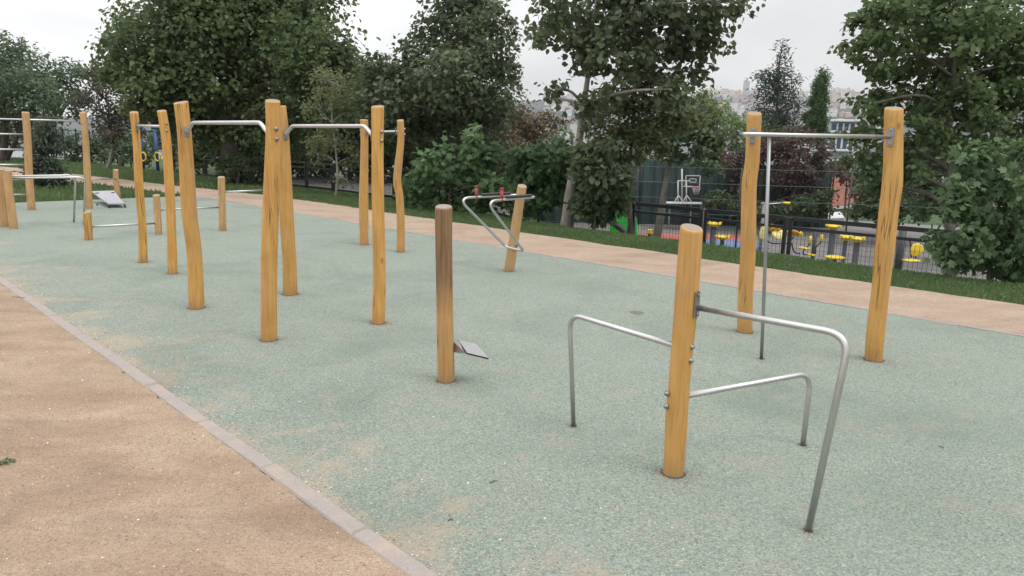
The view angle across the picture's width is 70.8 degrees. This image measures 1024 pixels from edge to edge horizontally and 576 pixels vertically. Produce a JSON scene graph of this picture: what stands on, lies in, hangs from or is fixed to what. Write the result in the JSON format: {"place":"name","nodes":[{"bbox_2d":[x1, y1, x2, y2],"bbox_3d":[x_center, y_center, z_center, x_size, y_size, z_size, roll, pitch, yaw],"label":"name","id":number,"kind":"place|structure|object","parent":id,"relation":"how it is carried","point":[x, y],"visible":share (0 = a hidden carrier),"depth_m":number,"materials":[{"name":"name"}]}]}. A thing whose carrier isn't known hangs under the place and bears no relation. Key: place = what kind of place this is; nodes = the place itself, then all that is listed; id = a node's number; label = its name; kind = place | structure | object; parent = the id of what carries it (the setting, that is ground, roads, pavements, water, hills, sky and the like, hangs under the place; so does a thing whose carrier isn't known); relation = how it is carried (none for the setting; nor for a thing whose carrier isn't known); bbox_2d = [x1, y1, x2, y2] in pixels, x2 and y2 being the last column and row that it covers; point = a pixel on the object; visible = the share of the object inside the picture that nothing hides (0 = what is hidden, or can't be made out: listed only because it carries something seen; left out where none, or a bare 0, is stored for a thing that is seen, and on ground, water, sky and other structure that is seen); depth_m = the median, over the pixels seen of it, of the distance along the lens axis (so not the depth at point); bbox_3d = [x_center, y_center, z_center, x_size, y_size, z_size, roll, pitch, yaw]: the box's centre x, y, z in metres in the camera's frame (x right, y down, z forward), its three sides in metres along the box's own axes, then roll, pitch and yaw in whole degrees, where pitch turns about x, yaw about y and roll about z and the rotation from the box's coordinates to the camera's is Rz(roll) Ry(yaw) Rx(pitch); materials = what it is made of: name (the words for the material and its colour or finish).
{"place":"outdoors","nodes":[
{"label":"outdoors","id":0,"kind":"place"},
{"bbox_2d":[0,283,407,575],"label":"gravel path","id":1,"kind":"structure","parent":0,"point":[20,510],"depth_m":3.98,"materials":[{"name":"beige gravel"}]},
{"bbox_2d":[0,457,16,464],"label":"weed","id":2,"kind":"object","parent":1,"relation":"on","point":[6,459],"visible":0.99,"depth_m":4.28,"materials":[{"name":"green plant"}]},
{"bbox_2d":[0,276,438,575],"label":"kerb","id":3,"kind":"structure","parent":1,"relation":"on","point":[372,540],"depth_m":4.30,"materials":[{"name":"concrete"}]},
{"bbox_2d":[195,172,509,214],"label":"paved lane","id":4,"kind":"structure","parent":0,"point":[299,180],"depth_m":36.06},
{"bbox_2d":[11,151,943,178],"bbox_3d":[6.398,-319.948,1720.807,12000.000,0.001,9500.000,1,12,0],"label":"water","id":5,"kind":"structure","parent":0,"point":[17,153],"depth_m":1034.39,"materials":[{"name":"grey liquid"}]},
{"bbox_2d":[0,219,1018,575],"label":"gravel","id":6,"kind":"structure","parent":0,"point":[308,443],"depth_m":4.46,"materials":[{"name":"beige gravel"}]},
{"bbox_2d":[0,196,1023,575],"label":"rubber surface","id":7,"kind":"object","parent":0,"point":[902,492],"visible":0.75,"depth_m":5.49,"materials":[{"name":"green rubber"}]},
{"bbox_2d":[0,168,85,228],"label":"parallel bars","id":8,"kind":"object","parent":7,"relation":"on","point":[8,215],"visible":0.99,"depth_m":14.58,"materials":[{"name":"brown wood"}]},
{"bbox_2d":[0,111,92,209],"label":"wall bars","id":9,"kind":"object","parent":7,"relation":"on","point":[28,165],"depth_m":17.87,"materials":[{"name":"brown wood"}]},
{"bbox_2d":[91,169,125,207],"bbox_3d":[-11.389,-2.791,20.230,0.773,0.940,3.563,-6,13,-29],"label":"sit up bench","id":10,"kind":"object","parent":7,"relation":"on","point":[111,197],"visible":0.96,"depth_m":20.12,"materials":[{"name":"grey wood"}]},
{"bbox_2d":[130,110,177,273],"bbox_3d":[-5.182,-1.361,10.398,0.170,2.346,1.410,-10,16,-44],"label":"pull up frame","id":11,"kind":"object","parent":7,"relation":"on","point":[164,128],"visible":0.98,"depth_m":10.12,"materials":[{"name":"brown wood"}]},
{"bbox_2d":[83,176,262,239],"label":"push up bars","id":12,"kind":"object","parent":7,"relation":"on","point":[89,227],"visible":0.74,"depth_m":14.04,"materials":[{"name":"brown wood"}]},
{"bbox_2d":[174,99,279,341],"bbox_3d":[-2.922,-0.711,7.362,2.033,2.382,0.244,12,16,42],"label":"pull up frame","id":13,"kind":"object","parent":7,"relation":"on","point":[270,215],"visible":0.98,"depth_m":6.91,"materials":[{"name":"brown wood"}]},
{"bbox_2d":[279,105,385,324],"bbox_3d":[-2.080,-0.856,8.141,0.181,2.385,2.114,-10,16,-44],"label":"pull up frame","id":14,"kind":"object","parent":7,"relation":"on","point":[286,211],"visible":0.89,"depth_m":7.63,"materials":[{"name":"brown wood"}]},
{"bbox_2d":[359,119,405,251],"bbox_3d":[-2.295,-1.777,12.694,0.188,2.343,1.349,-10,16,-44],"label":"pull up frame","id":15,"kind":"object","parent":7,"relation":"on","point":[363,200],"visible":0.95,"depth_m":12.50,"materials":[{"name":"brown wood"}]},
{"bbox_2d":[435,204,488,382],"bbox_3d":[-0.398,0.102,5.770,0.439,1.524,0.232,1,12,0],"label":"step post","id":16,"kind":"object","parent":7,"relation":"on","point":[448,346],"visible":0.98,"depth_m":5.74,"materials":[{"name":"brown wood"}]},
{"bbox_2d":[462,184,534,271],"bbox_3d":[-0.128,-0.795,10.506,1.103,1.402,0.640,-10,16,-44],"label":"knee raise station","id":17,"kind":"object","parent":7,"relation":"on","point":[520,196],"visible":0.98,"depth_m":10.64,"materials":[{"name":"brown wood"}]},
{"bbox_2d":[138,251,883,532],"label":"surface dirt","id":18,"kind":"structure","parent":7,"relation":"on","point":[576,425],"depth_m":5.90,"materials":[{"name":"soil"}]},
{"bbox_2d":[568,223,849,532],"bbox_3d":[1.095,0.418,4.222,1.621,1.586,1.214,3,12,8],"label":"dip station","id":19,"kind":"object","parent":7,"relation":"on","point":[688,307],"visible":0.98,"depth_m":4.12,"materials":[{"name":"brown wood"}]},
{"bbox_2d":[737,107,903,361],"bbox_3d":[2.748,-0.519,6.970,1.487,2.389,1.091,1,12,0],"label":"pull up frame","id":20,"kind":"object","parent":7,"relation":"on","point":[892,137],"visible":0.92,"depth_m":6.55,"materials":[{"name":"brown wood"}]},
{"bbox_2d":[0,166,1023,334],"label":"footpath","id":21,"kind":"structure","parent":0,"point":[987,314],"depth_m":11.27,"materials":[{"name":"beige concrete"}]},
{"bbox_2d":[0,157,1023,304],"bbox_3d":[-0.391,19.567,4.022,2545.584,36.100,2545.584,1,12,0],"label":"ground","id":22,"kind":"structure","parent":0,"point":[935,219],"depth_m":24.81,"materials":[{"name":"plant"}]},
{"bbox_2d":[0,126,79,151],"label":"hedge tree","id":23,"kind":"object","parent":22,"relation":"on","point":[68,141],"visible":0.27,"depth_m":50.97,"materials":[{"name":"green plant"}]},
{"bbox_2d":[12,109,73,187],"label":"conifer","id":24,"kind":"object","parent":22,"relation":"on","point":[45,162],"visible":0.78,"depth_m":25.02,"materials":[{"name":"green plant"}]},
{"bbox_2d":[0,30,93,161],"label":"ash tree","id":25,"kind":"object","parent":22,"relation":"on","point":[19,83],"visible":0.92,"depth_m":44.51,"materials":[{"name":"green plant"}]},
{"bbox_2d":[35,127,133,166],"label":"fence","id":26,"kind":"object","parent":22,"relation":"on","point":[61,129],"visible":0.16,"depth_m":49.12,"materials":[{"name":"black metal"}]},
{"bbox_2d":[61,141,115,163],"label":"hedge tree","id":27,"kind":"object","parent":22,"relation":"on","point":[78,150],"visible":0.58,"depth_m":47.40,"materials":[{"name":"green plant"}]},
{"bbox_2d":[69,66,153,168],"bbox_3d":[-20.992,-8.742,37.396,4.218,5.534,3.145,-2,12,-16],"label":"young tree","id":28,"kind":"object","parent":22,"relation":"on","point":[111,129],"visible":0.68,"depth_m":37.25,"materials":[{"name":"green plant"}]},
{"bbox_2d":[72,126,160,165],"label":"hedge tree","id":29,"kind":"object","parent":22,"relation":"on","point":[101,145],"visible":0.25,"depth_m":48.38,"materials":[{"name":"green plant"}]},
{"bbox_2d":[94,141,154,167],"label":"hedge tree","id":30,"kind":"object","parent":22,"relation":"on","point":[120,157],"visible":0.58,"depth_m":46.14,"materials":[{"name":"green plant"}]},
{"bbox_2d":[141,130,160,170],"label":"ring stand","id":31,"kind":"object","parent":22,"relation":"on","point":[157,157],"visible":0.79,"depth_m":41.22,"materials":[{"name":"blue metal"}]},
{"bbox_2d":[146,123,200,169],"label":"hedge tree","id":32,"kind":"object","parent":22,"relation":"on","point":[174,153],"visible":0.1,"depth_m":46.64,"materials":[{"name":"green plant"}]},
{"bbox_2d":[0,157,370,202],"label":"grass","id":33,"kind":"structure","parent":22,"relation":"on","point":[65,195],"depth_m":26.76,"materials":[{"name":"green plant"}]},
{"bbox_2d":[173,138,217,174],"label":"dark tree","id":34,"kind":"object","parent":22,"relation":"on","point":[198,163],"visible":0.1,"depth_m":42.43,"materials":[{"name":"green plant"}]},
{"bbox_2d":[204,155,221,175],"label":"fence panel","id":35,"kind":"object","parent":22,"relation":"on","point":[205,162],"visible":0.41,"depth_m":40.93,"materials":[{"name":"black metal"}]},
{"bbox_2d":[83,0,380,181],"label":"plane tree","id":36,"kind":"object","parent":22,"relation":"on","point":[189,51],"visible":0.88,"depth_m":27.62,"materials":[{"name":"green plant"}]},
{"bbox_2d":[209,151,264,184],"bbox_3d":[-10.714,-4.845,29.080,2.958,1.721,1.936,1,12,0],"label":"round bush","id":37,"kind":"object","parent":22,"relation":"on","point":[233,171],"visible":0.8,"depth_m":28.97,"materials":[{"name":"green plant"}]},
{"bbox_2d":[192,100,308,177],"bbox_3d":[-14.266,-8.321,38.845,7.124,5.298,4.560,-2,12,-15],"label":"dark tree","id":38,"kind":"object","parent":22,"relation":"on","point":[205,149],"visible":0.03,"depth_m":38.73,"materials":[{"name":"green plant"}]},
{"bbox_2d":[291,161,306,187],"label":"fence panel","id":39,"kind":"object","parent":22,"relation":"on","point":[299,171],"visible":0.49,"depth_m":33.69,"materials":[{"name":"black metal"}]},
{"bbox_2d":[263,87,340,177],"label":"dark tree","id":40,"kind":"object","parent":22,"relation":"on","point":[310,175],"visible":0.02,"depth_m":40.10,"materials":[{"name":"green plant"}]},
{"bbox_2d":[306,162,332,191],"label":"fence panel","id":41,"kind":"object","parent":22,"relation":"on","point":[308,181],"visible":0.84,"depth_m":32.59,"materials":[{"name":"black metal"}]},
{"bbox_2d":[296,65,381,194],"bbox_3d":[-5.792,-5.283,24.654,3.038,4.547,2.563,-3,12,-20],"label":"slender tree","id":42,"kind":"object","parent":22,"relation":"on","point":[333,104],"visible":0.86,"depth_m":24.58,"materials":[{"name":"green plant"}]},
{"bbox_2d":[332,161,359,192],"bbox_3d":[-7.086,-4.626,30.950,0.099,1.558,2.261,-10,16,-44],"label":"fence panel","id":43,"kind":"object","parent":22,"relation":"on","point":[334,170],"visible":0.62,"depth_m":31.03,"materials":[{"name":"black metal"}]},
{"bbox_2d":[291,50,411,180],"bbox_3d":[-7.266,-8.603,36.506,7.638,6.757,5.240,1,12,0],"label":"dark tree","id":44,"kind":"object","parent":22,"relation":"on","point":[353,138],"visible":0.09,"depth_m":35.73,"materials":[{"name":"green plant"}]},
{"bbox_2d":[321,59,406,177],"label":"dark tree","id":45,"kind":"object","parent":22,"relation":"on","point":[356,174],"visible":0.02,"depth_m":40.68,"materials":[{"name":"green plant"}]},
{"bbox_2d":[368,165,393,198],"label":"fence panel","id":46,"kind":"object","parent":22,"relation":"on","point":[386,174],"visible":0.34,"depth_m":28.82,"materials":[{"name":"black metal"}]},
{"bbox_2d":[394,168,430,202],"bbox_3d":[-3.848,-3.865,27.772,0.080,1.452,2.242,-10,16,-44],"label":"fence panel","id":47,"kind":"object","parent":22,"relation":"on","point":[404,169],"visible":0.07,"depth_m":27.90,"materials":[{"name":"black metal"}]},
{"bbox_2d":[344,0,531,188],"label":"broadleaf tree","id":48,"kind":"object","parent":22,"relation":"on","point":[457,99],"visible":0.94,"depth_m":23.94,"materials":[{"name":"green plant"}]},
{"bbox_2d":[384,55,523,182],"bbox_3d":[-3.111,-8.121,35.102,8.032,6.609,5.487,1,12,0],"label":"dark tree","id":49,"kind":"object","parent":22,"relation":"on","point":[408,159],"visible":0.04,"depth_m":35.06,"materials":[{"name":"green plant"}]},
{"bbox_2d":[384,126,525,179],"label":"dark tree","id":50,"kind":"object","parent":22,"relation":"on","point":[501,168],"visible":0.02,"depth_m":38.86,"materials":[{"name":"green plant"}]},
{"bbox_2d":[388,122,536,218],"bbox_3d":[-1.445,-3.363,20.597,4.292,2.723,2.550,6,13,24],"label":"fig bush","id":51,"kind":"object","parent":22,"relation":"on","point":[448,176],"visible":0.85,"depth_m":20.32,"materials":[{"name":"green plant"}]},
{"bbox_2d":[487,96,573,220],"bbox_3d":[1.006,-4.656,29.310,4.240,6.100,3.102,-8,15,-38],"label":"brown tree","id":52,"kind":"object","parent":22,"relation":"on","point":[530,132],"visible":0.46,"depth_m":28.55,"materials":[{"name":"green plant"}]},
{"bbox_2d":[490,125,590,221],"bbox_3d":[1.088,-3.122,20.835,3.610,3.173,2.441,1,12,0],"label":"fig bush","id":53,"kind":"object","parent":22,"relation":"on","point":[539,165],"visible":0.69,"depth_m":20.55,"materials":[{"name":"green plant"}]},
{"bbox_2d":[522,193,560,224],"bbox_3d":[1.003,-2.418,23.069,0.080,1.622,2.242,-10,16,-44],"label":"fence panel","id":54,"kind":"object","parent":22,"relation":"on","point":[548,216],"visible":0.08,"depth_m":22.73,"materials":[{"name":"black metal"}]},
{"bbox_2d":[571,215,627,232],"bbox_3d":[2.620,-1.953,21.497,0.080,1.459,2.242,-10,16,-44],"label":"fence panel","id":55,"kind":"object","parent":22,"relation":"on","point":[573,219],"visible":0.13,"depth_m":21.39,"materials":[{"name":"black metal"}]},
{"bbox_2d":[563,133,636,228],"bbox_3d":[2.116,-2.490,17.662,1.784,2.536,1.989,1,12,0],"label":"dark bush","id":56,"kind":"object","parent":22,"relation":"on","point":[612,207],"visible":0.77,"depth_m":17.27,"materials":[{"name":"green plant"}]},
{"bbox_2d":[204,197,1023,336],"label":"kerb","id":57,"kind":"structure","parent":22,"relation":"on","point":[709,282],"depth_m":9.80,"materials":[{"name":"concrete"}]},
{"bbox_2d":[574,53,710,233],"bbox_3d":[3.690,-3.736,20.038,4.019,5.497,2.578,1,12,0],"label":"olive tree","id":58,"kind":"object","parent":22,"relation":"on","point":[640,136],"visible":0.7,"depth_m":19.64,"materials":[{"name":"green plant"}]},
{"bbox_2d":[621,148,664,160],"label":"background tree","id":59,"kind":"object","parent":22,"relation":"on","point":[646,156],"visible":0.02,"depth_m":47.61,"materials":[{"name":"green plant"}]},
{"bbox_2d":[523,0,765,226],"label":"pale trunk tree","id":60,"kind":"object","parent":22,"relation":"on","point":[591,43],"visible":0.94,"depth_m":16.99,"materials":[{"name":"green plant"}]},
{"bbox_2d":[632,202,703,237],"bbox_3d":[4.240,-1.578,19.907,0.080,1.451,2.242,-10,16,-44],"label":"fence panel","id":61,"kind":"object","parent":22,"relation":"on","point":[635,211],"visible":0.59,"depth_m":19.82,"materials":[{"name":"black metal"}]},
{"bbox_2d":[690,85,746,153],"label":"lime tree","id":62,"kind":"object","parent":22,"relation":"on","point":[719,114],"visible":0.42,"depth_m":55.78,"materials":[{"name":"green plant"}]},
{"bbox_2d":[489,162,966,246],"bbox_3d":[9.565,-3.146,30.452,25.778,4.223,0.068,4,12,13],"label":"wire fence","id":63,"kind":"object","parent":22,"relation":"on","point":[739,200],"visible":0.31,"depth_m":30.23,"materials":[{"name":"black metal"}]},
{"bbox_2d":[702,209,787,253],"bbox_3d":[5.859,-1.209,18.316,0.080,1.446,2.242,-10,16,-44],"label":"fence panel","id":64,"kind":"object","parent":22,"relation":"on","point":[759,215],"visible":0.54,"depth_m":18.32,"materials":[{"name":"black metal"}]},
{"bbox_2d":[744,38,806,155],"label":"cedar tree","id":65,"kind":"object","parent":22,"relation":"on","point":[777,88],"visible":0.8,"depth_m":72.01,"materials":[{"name":"green plant"}]},
{"bbox_2d":[744,122,847,159],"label":"background tree","id":66,"kind":"object","parent":22,"relation":"on","point":[801,126],"visible":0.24,"depth_m":65.51,"materials":[{"name":"green plant"}]},
{"bbox_2d":[798,64,834,160],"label":"cypress tree","id":67,"kind":"object","parent":22,"relation":"on","point":[815,117],"visible":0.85,"depth_m":67.17,"materials":[{"name":"green plant"}]},
{"bbox_2d":[786,217,876,264],"bbox_3d":[7.479,-0.851,16.723,0.080,1.450,2.242,-10,16,-44],"label":"fence panel","id":68,"kind":"object","parent":22,"relation":"on","point":[791,227],"visible":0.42,"depth_m":16.77,"materials":[{"name":"black metal"}]},
{"bbox_2d":[812,119,859,170],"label":"office building","id":69,"kind":"structure","parent":22,"relation":"on","point":[841,145],"depth_m":127.27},
{"bbox_2d":[828,154,864,216],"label":"purple bush","id":70,"kind":"object","parent":22,"relation":"on","point":[843,179],"visible":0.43,"depth_m":51.26,"materials":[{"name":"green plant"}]},
{"bbox_2d":[831,170,861,210],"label":"tiled house","id":71,"kind":"structure","parent":22,"relation":"on","point":[840,202],"depth_m":56.51,"materials":[{"name":"red brick"}]},
{"bbox_2d":[847,141,941,202],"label":"background tree","id":72,"kind":"object","parent":22,"relation":"on","point":[860,181],"visible":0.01,"depth_m":38.72,"materials":[{"name":"green plant"}]},
{"bbox_2d":[847,179,942,228],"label":"hedge tree","id":73,"kind":"object","parent":22,"relation":"on","point":[869,210],"visible":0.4,"depth_m":36.20,"materials":[{"name":"green plant"}]},
{"bbox_2d":[827,0,1023,275],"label":"mulberry tree","id":74,"kind":"object","parent":22,"relation":"on","point":[971,38],"visible":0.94,"depth_m":14.59,"materials":[{"name":"green plant"}]},
{"bbox_2d":[893,225,1002,281],"bbox_3d":[9.098,-0.497,15.128,0.080,1.442,2.242,-10,16,-44],"label":"fence panel","id":75,"kind":"object","parent":22,"relation":"on","point":[911,229],"visible":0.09,"depth_m":15.46,"materials":[{"name":"black metal"}]},
{"bbox_2d":[902,130,1023,259],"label":"background tree","id":76,"kind":"object","parent":22,"relation":"on","point":[924,200],"visible":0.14,"depth_m":30.28,"materials":[{"name":"green plant"}]},
{"bbox_2d":[919,135,1023,283],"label":"fig bush","id":77,"kind":"object","parent":22,"relation":"on","point":[996,235],"visible":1,"depth_m":11.31,"materials":[{"name":"green leaf"},{"name":"grey bark"}]},
{"bbox_2d":[0,95,1023,165],"bbox_3d":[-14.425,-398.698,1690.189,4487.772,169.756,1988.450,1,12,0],"label":"hills","id":78,"kind":"structure","parent":0,"point":[537,108],"depth_m":1573.56,"materials":[{"name":"grey"}]},
{"bbox_2d":[737,107,744,114],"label":"house","id":79,"kind":"structure","parent":78,"relation":"on","point":[740,110],"depth_m":1630.00,"materials":[{"name":"ceramic"}]},
{"bbox_2d":[743,78,749,91],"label":"tower block","id":80,"kind":"structure","parent":78,"relation":"on","point":[746,85],"depth_m":1883.02,"materials":[{"name":"white concrete"}]},
{"bbox_2d":[744,102,751,110],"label":"house","id":81,"kind":"structure","parent":78,"relation":"on","point":[747,106],"depth_m":1652.34,"materials":[{"name":"ceramic"}]},
{"bbox_2d":[829,108,837,116],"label":"house","id":82,"kind":"structure","parent":78,"relation":"on","point":[834,111],"depth_m":1566.77,"materials":[{"name":"ceramic"}]},
{"bbox_2d":[0,0,1023,116],"label":"sky","id":83,"kind":"structure","parent":0,"point":[64,28],"materials":[{"name":"white"}]},
{"bbox_2d":[638,233,769,247],"bbox_3d":[7.052,-2.528,37.225,11.000,0.001,4.800,1,12,0],"label":"play court","id":84,"kind":"object","parent":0,"point":[728,242],"visible":0.2,"depth_m":37.54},
{"bbox_2d":[574,219,998,279],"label":"paved terrace","id":85,"kind":"structure","parent":0,"point":[823,248],"depth_m":37.24,"materials":[{"name":"grey concrete"}]},
{"bbox_2d":[610,216,637,233],"bbox_3d":[4.159,-2.108,25.974,1.179,1.666,1.933,1,12,0],"label":"play slide","id":86,"kind":"object","parent":85,"relation":"on","point":[617,224],"visible":0.22,"depth_m":26.53,"materials":[{"name":"green plastic"}]},
{"bbox_2d":[486,152,837,227],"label":"court net","id":87,"kind":"object","parent":85,"relation":"on","point":[649,189],"visible":0.12,"depth_m":43.85,"materials":[{"name":"black metal"}]},
{"bbox_2d":[666,169,704,228],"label":"basketball frame","id":88,"kind":"object","parent":85,"relation":"on","point":[681,197],"visible":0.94,"depth_m":41.60,"materials":[{"name":"white paint"}]},
{"bbox_2d":[652,96,745,236],"bbox_3d":[7.830,-4.970,32.256,4.338,7.301,4.355,-6,13,-30],"label":"court tree","id":89,"kind":"object","parent":85,"relation":"on","point":[712,140],"visible":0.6,"depth_m":31.62,"materials":[{"name":"green plant"}]},
{"bbox_2d":[707,221,721,243],"bbox_3d":[8.415,-1.907,30.201,0.591,1.746,0.600,8,13,29],"label":"exercise bollard","id":90,"kind":"object","parent":85,"relation":"on","point":[714,226],"visible":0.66,"depth_m":30.01,"materials":[{"name":"metal"}]},
{"bbox_2d":[715,235,730,244],"bbox_3d":[8.220,-1.367,28.271,0.542,1.456,0.550,8,13,29],"label":"exercise bollard","id":91,"kind":"object","parent":85,"relation":"on","point":[724,237],"visible":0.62,"depth_m":28.04,"materials":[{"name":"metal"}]},
{"bbox_2d":[704,138,773,228],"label":"plum tree","id":92,"kind":"object","parent":85,"relation":"on","point":[734,161],"visible":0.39,"depth_m":41.41,"materials":[{"name":"purple plant"}]},
{"bbox_2d":[700,188,840,232],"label":"hedge tree","id":93,"kind":"object","parent":85,"relation":"on","point":[819,209],"visible":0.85,"depth_m":40.61,"materials":[{"name":"green plant"}]},
{"bbox_2d":[758,202,789,251],"bbox_3d":[10.419,-2.142,29.123,1.403,2.718,0.228,1,12,0],"label":"pull lever machine","id":94,"kind":"object","parent":85,"relation":"on","point":[762,221],"visible":0.48,"depth_m":28.89,"materials":[{"name":"metal"}]},
{"bbox_2d":[759,226,802,253],"bbox_3d":[10.501,-1.552,28.234,1.665,1.924,0.438,1,12,0],"label":"leg press machine","id":95,"kind":"object","parent":85,"relation":"on","point":[776,233],"visible":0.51,"depth_m":28.05,"materials":[{"name":"yellow plastic"}]},
{"bbox_2d":[757,125,843,229],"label":"plum tree","id":96,"kind":"object","parent":85,"relation":"on","point":[816,162],"visible":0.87,"depth_m":41.16,"materials":[{"name":"purple plant"}]},
{"bbox_2d":[798,231,822,258],"bbox_3d":[11.933,-1.417,28.390,1.390,1.653,0.610,-2,12,-15],"label":"elliptical trainer","id":97,"kind":"object","parent":85,"relation":"on","point":[814,246],"visible":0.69,"depth_m":28.22,"materials":[{"name":"yellow plastic"}]},
{"bbox_2d":[825,224,841,260],"bbox_3d":[12.727,-1.599,28.715,0.611,1.910,0.620,8,13,29],"label":"exercise bollard","id":98,"kind":"object","parent":85,"relation":"on","point":[832,227],"visible":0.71,"depth_m":28.55,"materials":[{"name":"metal"}]},
{"bbox_2d":[824,255,845,261],"bbox_3d":[11.996,-0.728,26.855,0.720,0.924,0.709,1,12,0],"label":"step pad","id":99,"kind":"object","parent":85,"relation":"on","point":[834,258],"visible":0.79,"depth_m":26.65,"materials":[{"name":"yellow plastic"}]},
{"bbox_2d":[828,212,844,226],"bbox_3d":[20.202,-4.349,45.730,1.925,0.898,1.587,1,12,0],"label":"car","id":100,"kind":"object","parent":85,"relation":"on","point":[836,215],"visible":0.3,"depth_m":45.28,"materials":[{"name":"white paint"}]},
{"bbox_2d":[840,234,850,261],"bbox_3d":[12.563,-1.179,27.270,0.415,1.662,0.420,8,13,28],"label":"exercise bollard","id":101,"kind":"object","parent":85,"relation":"on","point":[844,238],"visible":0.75,"depth_m":27.12,"materials":[{"name":"metal"}]},
{"bbox_2d":[850,235,865,263],"bbox_3d":[12.627,-1.042,26.482,0.512,1.713,0.520,8,13,29],"label":"exercise bollard","id":102,"kind":"object","parent":85,"relation":"on","point":[856,243],"visible":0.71,"depth_m":26.33,"materials":[{"name":"metal"}]},
{"bbox_2d":[894,230,923,269],"bbox_3d":[14.449,-1.062,26.067,0.909,1.992,0.650,1,12,0],"label":"chest press machine","id":103,"kind":"object","parent":85,"relation":"on","point":[902,247],"visible":0.7,"depth_m":26.07,"materials":[{"name":"metal"}]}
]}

